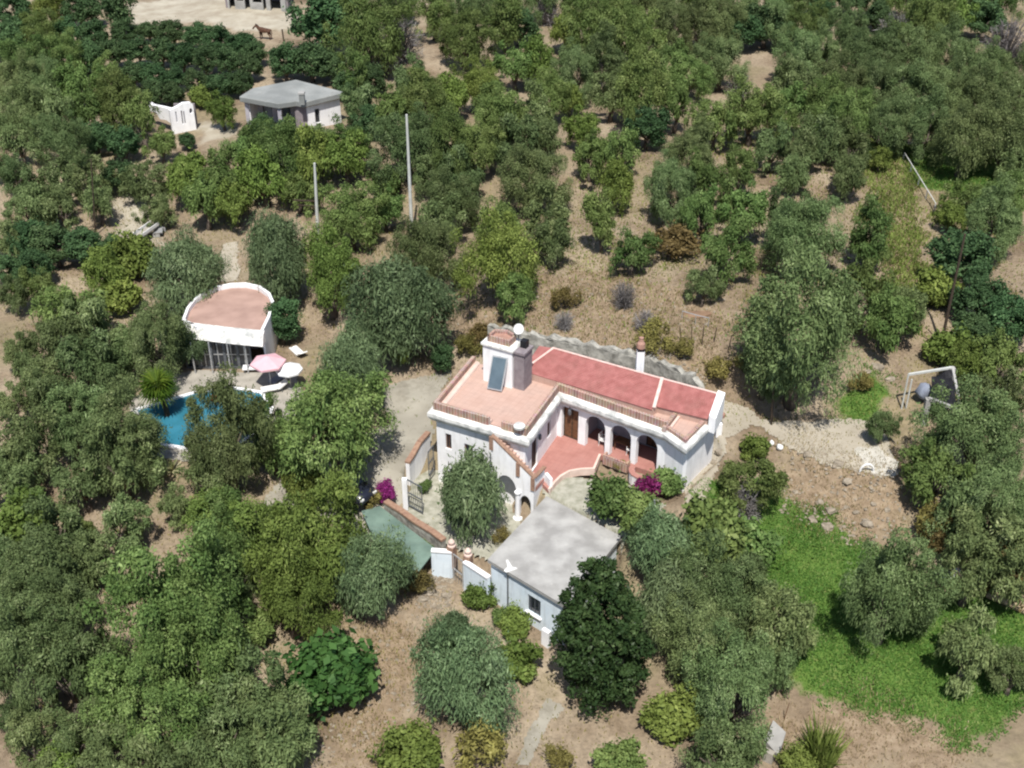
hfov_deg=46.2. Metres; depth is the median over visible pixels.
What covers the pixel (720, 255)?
leafy tree
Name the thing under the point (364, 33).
leafy tree
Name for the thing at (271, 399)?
leafy tree
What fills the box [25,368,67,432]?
olive tree
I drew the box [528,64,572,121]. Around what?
leafy tree
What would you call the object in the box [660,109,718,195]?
olive tree
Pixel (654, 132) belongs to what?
citrus tree
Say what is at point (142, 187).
olive tree
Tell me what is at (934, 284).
bush
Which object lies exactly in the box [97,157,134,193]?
citrus tree
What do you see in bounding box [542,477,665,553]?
path
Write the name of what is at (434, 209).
olive tree
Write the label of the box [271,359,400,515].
leafy tree
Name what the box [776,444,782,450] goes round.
sack
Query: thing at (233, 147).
leafy tree
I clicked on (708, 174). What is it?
leafy tree
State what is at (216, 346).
window
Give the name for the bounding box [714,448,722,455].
rock
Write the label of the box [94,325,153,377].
olive tree
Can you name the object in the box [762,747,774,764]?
stone block
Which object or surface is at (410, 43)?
bare tree
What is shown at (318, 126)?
olive tree
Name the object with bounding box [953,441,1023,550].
olive tree
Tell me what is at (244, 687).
olive tree
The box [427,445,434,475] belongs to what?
iron gate
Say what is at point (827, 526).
rock
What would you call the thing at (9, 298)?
olive tree
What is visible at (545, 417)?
villa
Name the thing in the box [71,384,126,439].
olive tree
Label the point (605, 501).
bush
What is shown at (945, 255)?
citrus tree
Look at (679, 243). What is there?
rusty bush
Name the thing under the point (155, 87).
citrus tree
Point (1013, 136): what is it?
olive tree
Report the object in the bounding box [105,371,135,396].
olive tree
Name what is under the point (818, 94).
leafy tree
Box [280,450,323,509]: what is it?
almond tree
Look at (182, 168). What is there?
almond tree
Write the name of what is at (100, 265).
almond tree
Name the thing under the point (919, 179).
pipe fence
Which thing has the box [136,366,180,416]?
palm tree
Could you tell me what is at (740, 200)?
leafy tree
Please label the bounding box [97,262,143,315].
bush
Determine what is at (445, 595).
rock
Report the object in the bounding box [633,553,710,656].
pepper tree
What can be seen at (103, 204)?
olive tree
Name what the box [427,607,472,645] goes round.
bush
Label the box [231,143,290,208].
almond tree
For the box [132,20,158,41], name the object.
citrus tree
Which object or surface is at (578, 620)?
loquat tree
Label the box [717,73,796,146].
leafy tree
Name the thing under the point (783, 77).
olive tree
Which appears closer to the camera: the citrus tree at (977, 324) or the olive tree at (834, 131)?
the citrus tree at (977, 324)
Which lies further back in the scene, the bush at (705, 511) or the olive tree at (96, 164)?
the olive tree at (96, 164)
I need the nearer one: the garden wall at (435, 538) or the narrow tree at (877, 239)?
the garden wall at (435, 538)
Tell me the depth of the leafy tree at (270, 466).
74.45 m
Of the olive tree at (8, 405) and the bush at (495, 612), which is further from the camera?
the olive tree at (8, 405)
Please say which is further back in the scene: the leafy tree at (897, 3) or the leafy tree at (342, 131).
the leafy tree at (897, 3)
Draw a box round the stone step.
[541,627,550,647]
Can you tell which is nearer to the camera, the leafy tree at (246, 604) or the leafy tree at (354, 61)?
the leafy tree at (246, 604)
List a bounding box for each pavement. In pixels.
[516,698,564,764]
[854,446,898,477]
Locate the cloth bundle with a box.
[915,382,931,399]
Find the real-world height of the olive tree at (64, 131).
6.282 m
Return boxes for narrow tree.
[485,0,526,52]
[578,185,616,253]
[847,191,895,267]
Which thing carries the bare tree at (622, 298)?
on the ground at (1006, 750)
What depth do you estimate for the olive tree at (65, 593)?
63.24 m
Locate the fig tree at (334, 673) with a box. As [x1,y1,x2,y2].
[267,618,380,722]
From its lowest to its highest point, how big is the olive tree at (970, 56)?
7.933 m
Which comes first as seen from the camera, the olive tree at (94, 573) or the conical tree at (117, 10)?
the olive tree at (94, 573)
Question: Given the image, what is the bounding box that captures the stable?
[225,0,291,11]
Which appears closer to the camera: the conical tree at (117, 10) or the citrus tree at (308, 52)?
the citrus tree at (308, 52)
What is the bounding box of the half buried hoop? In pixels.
[859,463,874,471]
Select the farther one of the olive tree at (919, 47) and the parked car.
the olive tree at (919, 47)
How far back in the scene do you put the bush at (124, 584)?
66.61 m
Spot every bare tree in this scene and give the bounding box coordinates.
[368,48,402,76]
[382,16,427,64]
[534,0,559,26]
[552,310,575,331]
[608,279,638,310]
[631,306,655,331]
[723,480,767,523]
[724,72,754,95]
[876,10,910,45]
[978,15,1023,61]
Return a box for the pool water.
[139,389,262,445]
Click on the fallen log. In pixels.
(1004, 602)
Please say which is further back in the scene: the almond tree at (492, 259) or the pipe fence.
the pipe fence
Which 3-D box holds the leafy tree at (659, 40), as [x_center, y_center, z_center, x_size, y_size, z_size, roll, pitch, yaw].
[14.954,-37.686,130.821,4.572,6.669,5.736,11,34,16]
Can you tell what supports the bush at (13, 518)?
on the ground at (1006, 750)
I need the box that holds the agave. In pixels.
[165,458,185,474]
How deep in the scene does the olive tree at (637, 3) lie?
141.62 m
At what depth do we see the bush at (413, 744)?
58.05 m
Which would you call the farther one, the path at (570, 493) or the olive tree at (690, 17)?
the olive tree at (690, 17)
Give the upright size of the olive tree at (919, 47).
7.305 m
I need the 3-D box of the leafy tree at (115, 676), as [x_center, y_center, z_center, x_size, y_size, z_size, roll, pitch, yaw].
[-17.527,15.607,58.077,7.596,6.758,5.348,10,33,15]
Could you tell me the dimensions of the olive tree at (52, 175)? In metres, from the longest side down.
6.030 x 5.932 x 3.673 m
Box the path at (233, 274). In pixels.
[220,242,240,281]
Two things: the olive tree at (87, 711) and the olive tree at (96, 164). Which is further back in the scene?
the olive tree at (96, 164)
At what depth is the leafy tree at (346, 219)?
96.56 m
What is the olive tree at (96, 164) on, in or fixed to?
on the ground at (1006, 750)
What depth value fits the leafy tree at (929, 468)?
70.64 m
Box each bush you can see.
[0,482,46,542]
[30,731,85,767]
[60,514,98,539]
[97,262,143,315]
[105,574,143,603]
[107,223,157,277]
[185,81,211,108]
[241,608,276,645]
[364,488,383,509]
[364,710,444,767]
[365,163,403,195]
[396,569,437,598]
[416,478,432,493]
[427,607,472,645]
[450,712,508,767]
[454,329,482,357]
[459,580,499,610]
[465,319,489,345]
[490,522,510,543]
[490,606,509,625]
[494,597,535,642]
[495,631,543,684]
[538,741,581,767]
[547,281,585,308]
[583,470,630,519]
[589,732,650,767]
[615,480,665,532]
[629,314,677,355]
[637,674,705,748]
[641,465,688,497]
[647,218,703,260]
[664,332,696,357]
[678,482,753,562]
[691,351,735,379]
[724,511,786,569]
[731,351,748,369]
[739,432,770,460]
[773,735,818,767]
[846,369,875,391]
[910,262,964,307]
[913,495,952,538]
[916,523,953,555]
[918,320,975,367]
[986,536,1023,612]
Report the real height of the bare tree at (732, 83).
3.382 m
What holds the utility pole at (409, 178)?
on the ground at (1006, 750)
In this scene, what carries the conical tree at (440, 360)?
on the ground at (1006, 750)
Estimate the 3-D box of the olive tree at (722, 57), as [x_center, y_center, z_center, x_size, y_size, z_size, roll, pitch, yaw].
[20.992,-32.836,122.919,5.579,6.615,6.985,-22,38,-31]
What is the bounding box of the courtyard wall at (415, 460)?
[405,431,430,485]
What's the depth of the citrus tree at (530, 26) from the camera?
135.27 m
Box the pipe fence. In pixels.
[903,152,935,210]
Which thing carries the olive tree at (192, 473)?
on the ground at (1006, 750)
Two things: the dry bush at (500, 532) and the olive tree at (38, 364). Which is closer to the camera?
the dry bush at (500, 532)
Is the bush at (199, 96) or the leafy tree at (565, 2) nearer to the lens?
the bush at (199, 96)
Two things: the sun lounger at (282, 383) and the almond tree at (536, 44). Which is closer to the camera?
the sun lounger at (282, 383)
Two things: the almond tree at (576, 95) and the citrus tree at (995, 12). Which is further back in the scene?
the citrus tree at (995, 12)
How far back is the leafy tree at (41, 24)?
137.86 m
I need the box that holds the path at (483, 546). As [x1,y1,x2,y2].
[407,470,522,559]
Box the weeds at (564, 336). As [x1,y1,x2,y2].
[0,118,1023,767]
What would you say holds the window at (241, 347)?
in the pool house
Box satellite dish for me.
[514,324,523,340]
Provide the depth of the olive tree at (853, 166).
100.45 m
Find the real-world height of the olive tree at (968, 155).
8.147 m
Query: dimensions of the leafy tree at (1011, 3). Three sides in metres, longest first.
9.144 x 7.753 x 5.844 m
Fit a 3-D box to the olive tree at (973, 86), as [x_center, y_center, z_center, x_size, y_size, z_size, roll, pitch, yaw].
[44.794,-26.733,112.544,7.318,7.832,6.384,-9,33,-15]
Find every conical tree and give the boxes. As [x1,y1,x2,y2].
[96,0,138,34]
[263,295,304,344]
[428,342,454,373]
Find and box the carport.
[362,506,433,584]
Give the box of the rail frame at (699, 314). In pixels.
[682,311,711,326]
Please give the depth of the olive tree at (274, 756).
55.04 m
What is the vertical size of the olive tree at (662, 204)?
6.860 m
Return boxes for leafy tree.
[0,32,55,84]
[9,482,53,510]
[10,5,63,49]
[10,264,56,305]
[28,280,108,337]
[29,23,83,81]
[48,78,102,124]
[51,52,103,103]
[68,643,215,756]
[72,501,242,688]
[90,47,119,99]
[91,64,152,130]
[114,85,164,148]
[136,558,254,721]
[141,125,176,163]
[180,165,224,230]
[190,559,256,647]
[194,483,270,582]
[203,139,245,191]
[217,135,262,182]
[234,114,305,180]
[245,412,290,476]
[251,389,285,436]
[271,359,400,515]
[279,170,323,213]
[300,177,391,252]
[318,0,411,78]
[328,112,378,163]
[335,44,371,100]
[360,184,405,231]
[373,82,410,140]
[393,63,453,134]
[405,0,456,43]
[428,97,475,175]
[430,4,500,72]
[446,113,509,177]
[468,77,530,139]
[472,191,524,261]
[487,38,540,90]
[495,270,536,323]
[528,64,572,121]
[558,0,606,12]
[559,0,635,63]
[571,126,608,182]
[601,122,641,174]
[602,0,655,62]
[606,225,662,279]
[612,41,672,125]
[641,5,669,54]
[652,37,690,80]
[659,75,692,132]
[662,49,719,101]
[677,185,719,246]
[680,0,716,24]
[685,97,749,148]
[686,145,741,206]
[699,208,760,284]
[701,176,771,243]
[715,454,790,514]
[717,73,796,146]
[720,141,759,188]
[761,0,795,4]
[763,77,812,138]
[785,0,832,47]
[789,68,844,133]
[812,84,880,146]
[831,246,896,340]
[857,0,906,17]
[860,281,924,355]
[891,0,963,43]
[897,435,975,508]
[936,178,983,211]
[967,0,1023,25]
[968,167,1023,228]
[973,324,1023,388]
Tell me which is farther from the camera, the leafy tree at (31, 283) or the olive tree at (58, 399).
the leafy tree at (31, 283)
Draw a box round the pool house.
[182,282,277,373]
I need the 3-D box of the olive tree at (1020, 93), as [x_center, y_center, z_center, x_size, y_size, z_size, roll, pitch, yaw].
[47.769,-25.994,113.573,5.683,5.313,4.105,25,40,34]
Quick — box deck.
[130,370,302,460]
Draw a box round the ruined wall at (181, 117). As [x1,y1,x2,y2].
[149,101,197,133]
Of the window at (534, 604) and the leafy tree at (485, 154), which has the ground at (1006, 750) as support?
the leafy tree at (485, 154)
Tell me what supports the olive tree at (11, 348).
on the ground at (1006, 750)
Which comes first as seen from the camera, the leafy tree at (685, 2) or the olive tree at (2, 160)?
the olive tree at (2, 160)
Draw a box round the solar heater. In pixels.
[487,355,507,391]
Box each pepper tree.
[142,219,237,320]
[158,327,208,368]
[237,201,311,301]
[308,318,386,414]
[324,515,420,623]
[334,247,466,366]
[405,606,527,743]
[434,437,510,548]
[618,500,694,579]
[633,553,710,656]
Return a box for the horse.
[252,23,271,39]
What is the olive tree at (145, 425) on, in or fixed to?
on the ground at (1006, 750)
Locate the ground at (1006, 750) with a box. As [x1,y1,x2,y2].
[0,0,1023,767]
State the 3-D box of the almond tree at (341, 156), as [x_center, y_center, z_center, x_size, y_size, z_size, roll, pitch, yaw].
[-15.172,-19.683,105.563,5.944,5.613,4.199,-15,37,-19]
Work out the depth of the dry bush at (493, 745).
58.21 m
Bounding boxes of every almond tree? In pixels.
[29,0,74,20]
[77,241,124,290]
[164,147,209,209]
[178,482,283,568]
[204,87,237,130]
[213,174,253,229]
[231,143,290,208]
[236,461,367,615]
[254,535,345,642]
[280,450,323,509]
[290,121,338,188]
[299,219,361,319]
[309,124,370,187]
[384,333,412,365]
[437,70,469,118]
[447,51,505,108]
[449,203,543,310]
[521,30,557,80]
[548,6,579,48]
[561,100,602,152]
[562,84,584,116]
[595,154,636,215]
[867,145,892,172]
[933,199,967,232]
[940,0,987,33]
[945,336,983,385]
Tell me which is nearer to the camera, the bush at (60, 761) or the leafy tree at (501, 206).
the bush at (60, 761)
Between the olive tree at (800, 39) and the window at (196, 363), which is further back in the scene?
the olive tree at (800, 39)
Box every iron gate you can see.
[407,479,422,512]
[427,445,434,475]
[453,553,462,588]
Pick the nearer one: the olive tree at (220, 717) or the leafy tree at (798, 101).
the olive tree at (220, 717)
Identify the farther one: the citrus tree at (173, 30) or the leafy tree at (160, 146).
the citrus tree at (173, 30)
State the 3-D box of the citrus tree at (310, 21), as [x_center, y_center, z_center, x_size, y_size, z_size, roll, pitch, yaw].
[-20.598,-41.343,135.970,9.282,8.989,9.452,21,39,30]
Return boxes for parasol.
[250,353,285,385]
[275,362,302,389]
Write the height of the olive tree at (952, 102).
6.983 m
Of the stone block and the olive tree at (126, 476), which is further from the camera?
the olive tree at (126, 476)
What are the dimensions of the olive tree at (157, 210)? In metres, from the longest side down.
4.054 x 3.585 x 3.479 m
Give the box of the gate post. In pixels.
[402,477,408,509]
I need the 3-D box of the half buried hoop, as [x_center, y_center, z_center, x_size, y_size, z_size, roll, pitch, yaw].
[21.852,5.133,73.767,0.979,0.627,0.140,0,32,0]
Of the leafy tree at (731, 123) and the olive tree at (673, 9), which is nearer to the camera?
the leafy tree at (731, 123)
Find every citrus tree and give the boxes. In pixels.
[0,0,31,24]
[0,17,29,57]
[0,252,21,283]
[3,217,46,263]
[16,248,57,279]
[26,220,77,267]
[47,13,81,45]
[57,0,104,23]
[58,224,102,262]
[75,18,109,43]
[75,37,102,74]
[77,118,115,155]
[92,231,126,257]
[97,36,128,64]
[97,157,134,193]
[105,124,143,161]
[109,15,139,39]
[118,34,151,62]
[118,59,143,87]
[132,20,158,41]
[136,79,164,103]
[137,60,164,80]
[144,35,171,67]
[152,16,184,45]
[154,63,189,85]
[161,80,186,106]
[165,38,196,72]
[177,132,195,149]
[180,19,210,45]
[180,67,210,94]
[191,40,218,75]
[200,22,233,48]
[203,71,236,99]
[211,45,240,73]
[225,29,256,56]
[225,71,255,94]
[235,128,268,143]
[236,50,263,76]
[237,40,268,62]
[249,111,275,129]
[266,38,305,81]
[281,0,368,47]
[291,38,336,82]
[316,45,349,82]
[330,69,358,90]
[349,101,388,138]
[350,59,387,96]
[507,5,541,46]
[622,102,674,150]
[724,8,767,52]
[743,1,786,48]
[805,0,838,28]
[837,0,872,11]
[863,0,895,32]
[918,226,1000,289]
[946,306,997,349]
[947,269,1012,318]
[961,0,1009,42]
[982,290,1023,341]
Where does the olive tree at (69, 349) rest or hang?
on the ground at (1006, 750)
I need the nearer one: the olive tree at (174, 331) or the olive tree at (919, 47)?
the olive tree at (174, 331)
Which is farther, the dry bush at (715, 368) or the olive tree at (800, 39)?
the olive tree at (800, 39)
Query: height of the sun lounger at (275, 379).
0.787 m
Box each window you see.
[189,341,197,365]
[200,340,210,365]
[211,341,224,365]
[225,343,237,365]
[238,345,250,365]
[315,109,319,122]
[446,433,451,448]
[525,595,541,620]
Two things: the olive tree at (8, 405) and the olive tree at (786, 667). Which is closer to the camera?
the olive tree at (786, 667)
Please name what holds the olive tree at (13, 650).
on the ground at (1006, 750)
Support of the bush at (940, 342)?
on the ground at (1006, 750)
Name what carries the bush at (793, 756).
on the ground at (1006, 750)
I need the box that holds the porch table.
[613,435,630,454]
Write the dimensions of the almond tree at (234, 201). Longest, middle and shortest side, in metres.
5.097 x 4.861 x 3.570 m
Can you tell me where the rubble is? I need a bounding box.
[320,277,912,759]
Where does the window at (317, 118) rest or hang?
in the farmhouse
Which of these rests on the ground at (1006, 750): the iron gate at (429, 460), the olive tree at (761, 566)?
the olive tree at (761, 566)
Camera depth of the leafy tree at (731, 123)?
107.55 m
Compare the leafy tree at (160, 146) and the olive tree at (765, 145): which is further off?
the leafy tree at (160, 146)
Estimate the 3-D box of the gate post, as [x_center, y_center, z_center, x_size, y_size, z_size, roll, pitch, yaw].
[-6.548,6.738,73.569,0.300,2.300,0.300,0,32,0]
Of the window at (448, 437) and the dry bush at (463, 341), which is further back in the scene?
the dry bush at (463, 341)
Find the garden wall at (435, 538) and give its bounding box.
[383,499,445,548]
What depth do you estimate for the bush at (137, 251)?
94.54 m
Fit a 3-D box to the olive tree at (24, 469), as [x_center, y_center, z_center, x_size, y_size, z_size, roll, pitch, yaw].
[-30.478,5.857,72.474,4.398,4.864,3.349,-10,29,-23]
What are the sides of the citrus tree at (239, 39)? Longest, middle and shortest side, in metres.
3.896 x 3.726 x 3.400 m
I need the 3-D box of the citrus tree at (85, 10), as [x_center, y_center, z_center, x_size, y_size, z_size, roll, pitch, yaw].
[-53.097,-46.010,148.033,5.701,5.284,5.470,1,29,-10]
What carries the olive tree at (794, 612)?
on the ground at (1006, 750)
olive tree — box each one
[0,45,48,109]
[0,68,56,138]
[0,111,42,166]
[0,151,40,199]
[0,154,23,179]
[0,180,57,225]
[0,217,22,257]
[0,273,34,316]
[0,378,29,421]
[0,400,65,480]
[0,442,44,501]
[0,516,85,600]
[0,530,102,654]
[0,533,21,582]
[0,585,89,714]
[0,695,32,732]
[1,330,32,370]
[2,706,58,767]
[10,349,44,382]
[14,314,87,369]
[15,354,65,410]
[16,619,124,730]
[21,491,101,571]
[25,51,67,99]
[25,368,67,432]
[27,81,77,133]
[29,109,93,167]
[33,140,86,200]
[37,181,79,230]
[40,379,107,428]
[46,448,113,512]
[47,409,90,461]
[47,710,96,767]
[53,327,136,389]
[59,294,129,358]
[61,526,116,592]
[68,154,117,205]
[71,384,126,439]
[72,412,169,501]
[74,691,143,757]
[75,345,136,389]
[75,712,172,767]
[79,370,172,498]
[80,175,116,225]
[82,625,131,694]
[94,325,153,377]
[98,488,154,564]
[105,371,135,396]
[114,158,168,204]
[123,289,192,397]
[131,191,179,230]
[151,691,216,767]
[155,479,189,530]
[173,698,273,767]
[174,433,239,492]
[178,355,283,493]
[182,690,240,748]
[188,639,289,731]
[215,552,262,608]
[219,670,295,744]
[221,696,323,767]
[251,680,320,767]
[310,121,338,141]
[338,81,389,133]
[365,98,435,188]
[378,0,417,26]
[382,211,471,289]
[390,47,425,93]
[411,152,460,194]
[413,163,486,232]
[413,187,468,242]
[436,141,485,194]
[449,0,495,26]
[488,109,541,171]
[493,141,574,215]
[502,76,555,146]
[520,0,557,24]
[520,176,574,255]
[526,115,563,154]
[530,204,578,268]
[549,36,598,109]
[581,14,626,92]
[585,67,640,122]
[594,0,640,11]
[640,0,686,26]
[640,145,700,229]
[646,579,741,705]
[650,0,693,46]
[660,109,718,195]
[667,519,764,646]
[675,0,719,55]
[675,714,773,767]
[676,614,781,767]
[683,264,728,307]
[688,31,752,91]
[692,0,749,52]
[722,240,875,415]
[723,0,760,10]
[727,547,778,624]
[735,625,801,698]
[741,348,786,403]
[745,573,823,668]
[753,117,792,175]
[757,192,848,277]
[760,0,796,48]
[765,179,816,251]
[770,21,825,86]
[771,54,819,105]
[772,152,814,197]
[777,127,818,176]
[791,0,836,9]
[793,109,847,165]
[806,14,842,81]
[812,46,869,108]
[823,0,869,62]
[830,150,867,200]
[836,113,871,164]
[837,519,965,653]
[838,25,898,76]
[850,92,916,162]
[856,48,896,112]
[862,13,912,67]
[864,409,902,443]
[878,54,945,118]
[883,280,928,338]
[890,21,952,81]
[900,78,952,164]
[903,0,944,21]
[906,369,1023,476]
[909,61,980,122]
[918,469,997,542]
[924,95,1015,179]
[930,521,1022,609]
[931,9,967,74]
[933,598,1001,702]
[943,34,1009,97]
[945,503,1023,608]
[948,56,1023,124]
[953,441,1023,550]
[963,168,1023,262]
[967,86,1023,184]
[971,365,1023,436]
[981,642,1023,695]
[993,145,1023,186]
[995,41,1023,94]
[1003,81,1023,132]
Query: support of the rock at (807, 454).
on the ground at (1006, 750)
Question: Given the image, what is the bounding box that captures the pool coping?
[132,386,273,450]
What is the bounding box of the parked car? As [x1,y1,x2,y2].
[320,466,376,505]
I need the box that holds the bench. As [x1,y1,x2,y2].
[152,226,165,237]
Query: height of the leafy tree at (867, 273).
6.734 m
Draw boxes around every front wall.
[431,548,452,577]
[462,560,490,606]
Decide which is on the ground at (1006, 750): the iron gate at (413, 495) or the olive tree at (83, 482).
the olive tree at (83, 482)
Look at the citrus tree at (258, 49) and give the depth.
132.76 m
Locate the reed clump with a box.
[798,708,853,767]
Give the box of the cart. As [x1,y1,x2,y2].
[133,221,158,239]
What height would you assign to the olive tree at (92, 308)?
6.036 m
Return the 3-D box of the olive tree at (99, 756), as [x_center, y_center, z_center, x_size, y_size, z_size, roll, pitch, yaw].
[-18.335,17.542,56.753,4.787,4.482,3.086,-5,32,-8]
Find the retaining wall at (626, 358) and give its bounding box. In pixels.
[488,323,704,388]
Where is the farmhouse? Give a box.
[239,80,341,127]
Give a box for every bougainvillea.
[375,477,396,502]
[631,473,662,495]
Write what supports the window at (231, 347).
in the pool house
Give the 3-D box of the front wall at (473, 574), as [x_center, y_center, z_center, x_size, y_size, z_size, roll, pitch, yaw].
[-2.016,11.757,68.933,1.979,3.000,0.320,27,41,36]
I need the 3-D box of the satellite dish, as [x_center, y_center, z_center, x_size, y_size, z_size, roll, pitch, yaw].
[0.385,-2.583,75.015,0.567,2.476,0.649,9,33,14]
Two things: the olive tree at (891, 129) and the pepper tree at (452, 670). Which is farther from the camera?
the olive tree at (891, 129)
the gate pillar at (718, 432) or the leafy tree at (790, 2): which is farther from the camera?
the leafy tree at (790, 2)
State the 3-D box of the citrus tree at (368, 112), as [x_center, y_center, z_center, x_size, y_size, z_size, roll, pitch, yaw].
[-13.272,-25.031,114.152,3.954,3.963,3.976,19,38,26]
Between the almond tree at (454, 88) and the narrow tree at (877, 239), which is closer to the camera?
the narrow tree at (877, 239)
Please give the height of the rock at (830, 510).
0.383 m
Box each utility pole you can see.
[90,159,95,231]
[293,163,319,232]
[405,114,412,227]
[770,379,774,424]
[928,234,965,333]
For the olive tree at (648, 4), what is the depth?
142.04 m
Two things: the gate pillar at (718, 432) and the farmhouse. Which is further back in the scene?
the farmhouse
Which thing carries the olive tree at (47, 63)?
on the ground at (1006, 750)
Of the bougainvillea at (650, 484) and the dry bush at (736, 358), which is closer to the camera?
the bougainvillea at (650, 484)
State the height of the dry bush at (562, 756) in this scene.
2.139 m
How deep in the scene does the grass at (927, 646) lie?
65.50 m
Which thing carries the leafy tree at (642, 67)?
on the ground at (1006, 750)
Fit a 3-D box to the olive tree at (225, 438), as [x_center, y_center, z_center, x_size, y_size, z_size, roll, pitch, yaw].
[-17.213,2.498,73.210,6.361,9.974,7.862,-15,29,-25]
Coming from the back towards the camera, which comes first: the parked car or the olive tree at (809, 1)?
the olive tree at (809, 1)
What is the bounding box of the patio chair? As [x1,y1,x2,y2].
[598,430,604,447]
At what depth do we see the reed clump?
58.59 m
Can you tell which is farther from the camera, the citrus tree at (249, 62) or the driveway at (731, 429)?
the citrus tree at (249, 62)
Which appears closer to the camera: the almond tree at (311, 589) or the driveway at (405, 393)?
the almond tree at (311, 589)
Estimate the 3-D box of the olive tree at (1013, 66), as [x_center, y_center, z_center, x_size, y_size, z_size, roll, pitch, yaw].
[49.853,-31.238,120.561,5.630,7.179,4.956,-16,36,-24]
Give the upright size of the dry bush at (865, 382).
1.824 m
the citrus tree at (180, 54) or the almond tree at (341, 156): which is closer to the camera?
the almond tree at (341, 156)
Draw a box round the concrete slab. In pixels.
[765,720,785,755]
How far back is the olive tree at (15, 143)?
110.09 m
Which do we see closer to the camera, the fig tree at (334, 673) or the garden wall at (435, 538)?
the fig tree at (334, 673)
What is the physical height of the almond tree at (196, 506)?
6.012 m
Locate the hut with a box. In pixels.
[488,496,620,644]
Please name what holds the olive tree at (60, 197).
on the ground at (1006, 750)
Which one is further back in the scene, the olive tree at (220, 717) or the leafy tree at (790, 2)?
the leafy tree at (790, 2)
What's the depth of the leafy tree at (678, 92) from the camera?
110.99 m
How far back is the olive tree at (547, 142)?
105.42 m
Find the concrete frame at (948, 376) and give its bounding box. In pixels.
[901,366,959,443]
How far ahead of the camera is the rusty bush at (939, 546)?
69.50 m
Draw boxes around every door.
[532,438,535,467]
[564,407,578,439]
[646,436,656,447]
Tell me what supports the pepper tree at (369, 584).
on the ground at (1006, 750)
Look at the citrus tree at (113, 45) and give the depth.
134.26 m
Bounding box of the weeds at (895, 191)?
[850,134,951,337]
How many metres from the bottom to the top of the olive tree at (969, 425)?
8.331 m
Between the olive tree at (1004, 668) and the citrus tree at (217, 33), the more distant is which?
the citrus tree at (217, 33)
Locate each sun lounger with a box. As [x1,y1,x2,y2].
[242,365,254,371]
[260,377,287,393]
[268,375,288,383]
[289,345,306,357]
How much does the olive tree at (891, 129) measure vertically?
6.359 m
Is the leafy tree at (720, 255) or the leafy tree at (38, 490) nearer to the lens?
the leafy tree at (38, 490)
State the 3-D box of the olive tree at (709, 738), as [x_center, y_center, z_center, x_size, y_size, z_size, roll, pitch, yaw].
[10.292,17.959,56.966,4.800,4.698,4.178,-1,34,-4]
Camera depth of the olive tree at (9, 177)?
105.65 m
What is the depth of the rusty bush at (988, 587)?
66.41 m
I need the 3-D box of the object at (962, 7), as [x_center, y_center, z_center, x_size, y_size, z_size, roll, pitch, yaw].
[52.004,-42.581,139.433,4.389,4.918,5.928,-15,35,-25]
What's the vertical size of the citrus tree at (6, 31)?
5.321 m
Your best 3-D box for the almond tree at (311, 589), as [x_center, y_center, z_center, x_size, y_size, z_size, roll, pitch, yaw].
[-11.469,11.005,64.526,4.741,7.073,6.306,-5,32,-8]
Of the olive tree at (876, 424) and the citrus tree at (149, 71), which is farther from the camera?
the citrus tree at (149, 71)
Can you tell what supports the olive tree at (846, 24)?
on the ground at (1006, 750)
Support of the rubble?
on the ground at (1006, 750)
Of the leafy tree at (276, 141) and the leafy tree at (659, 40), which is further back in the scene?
the leafy tree at (659, 40)
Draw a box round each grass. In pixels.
[449,263,744,408]
[687,136,1023,754]
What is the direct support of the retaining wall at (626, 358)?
on the ground at (1006, 750)
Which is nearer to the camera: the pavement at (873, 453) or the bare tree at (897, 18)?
the pavement at (873, 453)
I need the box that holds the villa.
[427,329,724,520]
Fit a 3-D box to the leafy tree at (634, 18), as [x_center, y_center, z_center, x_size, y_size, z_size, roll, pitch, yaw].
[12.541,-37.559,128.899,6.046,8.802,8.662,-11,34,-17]
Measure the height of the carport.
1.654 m
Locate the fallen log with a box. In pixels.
[986,593,1023,613]
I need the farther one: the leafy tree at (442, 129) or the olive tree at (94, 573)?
the leafy tree at (442, 129)
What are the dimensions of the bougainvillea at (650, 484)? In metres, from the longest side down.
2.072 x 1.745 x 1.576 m
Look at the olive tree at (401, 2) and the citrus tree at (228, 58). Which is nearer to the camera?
the citrus tree at (228, 58)
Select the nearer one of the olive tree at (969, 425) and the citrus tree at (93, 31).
the olive tree at (969, 425)
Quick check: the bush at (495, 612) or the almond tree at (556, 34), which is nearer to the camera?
the bush at (495, 612)
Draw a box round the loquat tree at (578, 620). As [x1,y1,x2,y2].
[547,553,658,720]
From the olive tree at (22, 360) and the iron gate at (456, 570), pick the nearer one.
the iron gate at (456, 570)
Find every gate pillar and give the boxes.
[447,539,456,568]
[463,548,472,562]
[715,422,722,437]
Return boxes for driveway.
[251,370,451,541]
[684,400,897,502]
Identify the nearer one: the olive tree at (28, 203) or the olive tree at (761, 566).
the olive tree at (761, 566)
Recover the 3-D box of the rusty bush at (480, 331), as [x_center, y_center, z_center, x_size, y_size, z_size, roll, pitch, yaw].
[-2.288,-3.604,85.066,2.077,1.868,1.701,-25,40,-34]
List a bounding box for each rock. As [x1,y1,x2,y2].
[418,595,427,601]
[424,587,434,595]
[441,592,450,599]
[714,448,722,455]
[804,451,813,457]
[808,515,817,522]
[821,522,833,531]
[825,507,835,514]
[832,459,845,467]
[842,478,852,484]
[861,518,873,528]
[871,362,883,370]
[885,376,894,381]
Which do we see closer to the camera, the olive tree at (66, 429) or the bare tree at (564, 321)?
the olive tree at (66, 429)
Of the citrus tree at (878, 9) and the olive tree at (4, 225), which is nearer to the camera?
the olive tree at (4, 225)
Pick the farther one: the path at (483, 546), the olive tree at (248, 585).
the path at (483, 546)
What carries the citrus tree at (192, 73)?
on the ground at (1006, 750)

